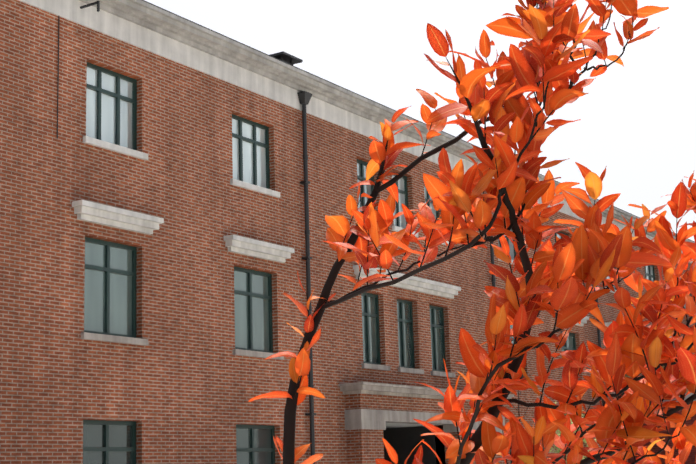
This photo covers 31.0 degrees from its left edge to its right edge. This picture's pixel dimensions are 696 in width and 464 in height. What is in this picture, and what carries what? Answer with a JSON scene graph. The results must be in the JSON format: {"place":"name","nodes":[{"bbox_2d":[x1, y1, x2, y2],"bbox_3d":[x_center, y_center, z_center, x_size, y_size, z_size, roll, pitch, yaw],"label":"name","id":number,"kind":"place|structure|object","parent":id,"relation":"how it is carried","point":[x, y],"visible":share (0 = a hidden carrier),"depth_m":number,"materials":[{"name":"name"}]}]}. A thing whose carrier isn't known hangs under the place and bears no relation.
{"place":"outdoors","nodes":[
{"label":"outdoors","id":0,"kind":"place"},
{"bbox_2d":[386,423,422,427],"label":"passage ceiling","id":1,"kind":"structure","parent":0,"point":[392,425],"depth_m":35.06,"materials":[{"name":"grey concrete"}]},
{"bbox_2d":[145,0,695,240],"label":"sky","id":2,"kind":"structure","parent":0,"point":[637,123],"materials":[{"name":"white"}]},
{"bbox_2d":[248,0,695,463],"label":"autumn tree","id":3,"kind":"object","parent":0,"point":[593,251],"depth_m":1.71,"materials":[{"name":"orange plant"}]},
{"bbox_2d":[508,390,527,463],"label":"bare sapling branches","id":4,"kind":"object","parent":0,"point":[518,408],"visible":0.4,"depth_m":32.10,"materials":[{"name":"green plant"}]},
{"bbox_2d":[549,402,599,462],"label":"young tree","id":5,"kind":"object","parent":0,"point":[560,450],"depth_m":34.06,"materials":[{"name":"green plant"}]},
{"bbox_2d":[628,402,695,463],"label":"wing walls","id":6,"kind":"structure","parent":0,"point":[691,458],"depth_m":46.51,"materials":[{"name":"red brick"}]},
{"bbox_2d":[663,393,695,401],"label":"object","id":7,"kind":"object","parent":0,"point":[687,396],"depth_m":46.48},
{"label":"ground","id":8,"kind":"structure","parent":0,"visible":0},
{"bbox_2d":[57,1,603,463],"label":"rain pipes","id":9,"kind":"object","parent":8,"relation":"on","point":[303,101],"visible":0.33,"depth_m":30.81,"materials":[{"name":"metal"}]},
{"bbox_2d":[0,0,694,463],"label":"building walls","id":10,"kind":"structure","parent":8,"relation":"on","point":[184,384],"depth_m":26.90,"materials":[{"name":"brick"}]},
{"bbox_2d":[81,332,614,393],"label":"window sills","id":11,"kind":"structure","parent":10,"relation":"attached to","point":[124,340],"depth_m":28.31,"materials":[{"name":"grey stone"}]},
{"bbox_2d":[83,136,616,292],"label":"window sills","id":12,"kind":"structure","parent":10,"relation":"attached to","point":[144,156],"depth_m":26.22,"materials":[{"name":"grey stone"}]},
{"bbox_2d":[18,0,692,262],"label":"frieze band","id":13,"kind":"object","parent":10,"relation":"attached to","point":[120,29],"depth_m":28.94,"materials":[{"name":"stone"}]},
{"bbox_2d":[72,200,671,337],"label":"window hoods","id":14,"kind":"object","parent":10,"relation":"attached to","point":[96,213],"depth_m":28.51,"materials":[{"name":"stone"}]},
{"bbox_2d":[83,62,689,463],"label":"window frames","id":15,"kind":"structure","parent":10,"relation":"in","point":[107,270],"depth_m":28.97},
{"bbox_2d":[83,424,568,463],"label":"window glass","id":16,"kind":"object","parent":15,"relation":"in","point":[119,435],"visible":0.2,"depth_m":25.02,"materials":[{"name":"grey glass"}]},
{"bbox_2d":[84,242,573,378],"bbox_3d":[11.248,5.431,49.556,0.001,1.770,88.250,-9,-13,32],"label":"window glass","id":17,"kind":"object","parent":15,"relation":"in","point":[120,302],"visible":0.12,"depth_m":28.67,"materials":[{"name":"glass"}]},
{"bbox_2d":[86,67,685,308],"bbox_3d":[11.132,1.744,50.280,0.001,1.490,88.250,-9,-13,32],"label":"window glass","id":18,"kind":"object","parent":15,"relation":"in","point":[108,117],"visible":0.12,"depth_m":26.49,"materials":[{"name":"glass"}]},
{"bbox_2d":[142,0,694,241],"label":"roof","id":19,"kind":"structure","parent":10,"relation":"on","point":[325,80],"depth_m":31.09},
{"bbox_2d":[270,51,302,64],"bbox_3d":[-1.706,-4.143,31.687,0.790,0.480,0.840,-9,-13,32],"label":"roof vent","id":20,"kind":"object","parent":19,"relation":"on","point":[287,58],"visible":0.35,"depth_m":31.49,"materials":[{"name":"black metal"}]},
{"bbox_2d":[79,0,694,242],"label":"cornice","id":21,"kind":"structure","parent":19,"relation":"attached to","point":[164,23],"depth_m":30.26,"materials":[{"name":"stone"}]},
{"bbox_2d":[339,382,513,463],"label":"porch","id":22,"kind":"object","parent":10,"relation":"attached to","point":[370,419],"depth_m":31.91,"materials":[{"name":"brown brick"}]},
{"bbox_2d":[383,425,435,463],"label":"doorway","id":23,"kind":"structure","parent":8,"relation":"on","point":[403,442],"depth_m":36.19,"materials":[{"name":"black"}]}
]}

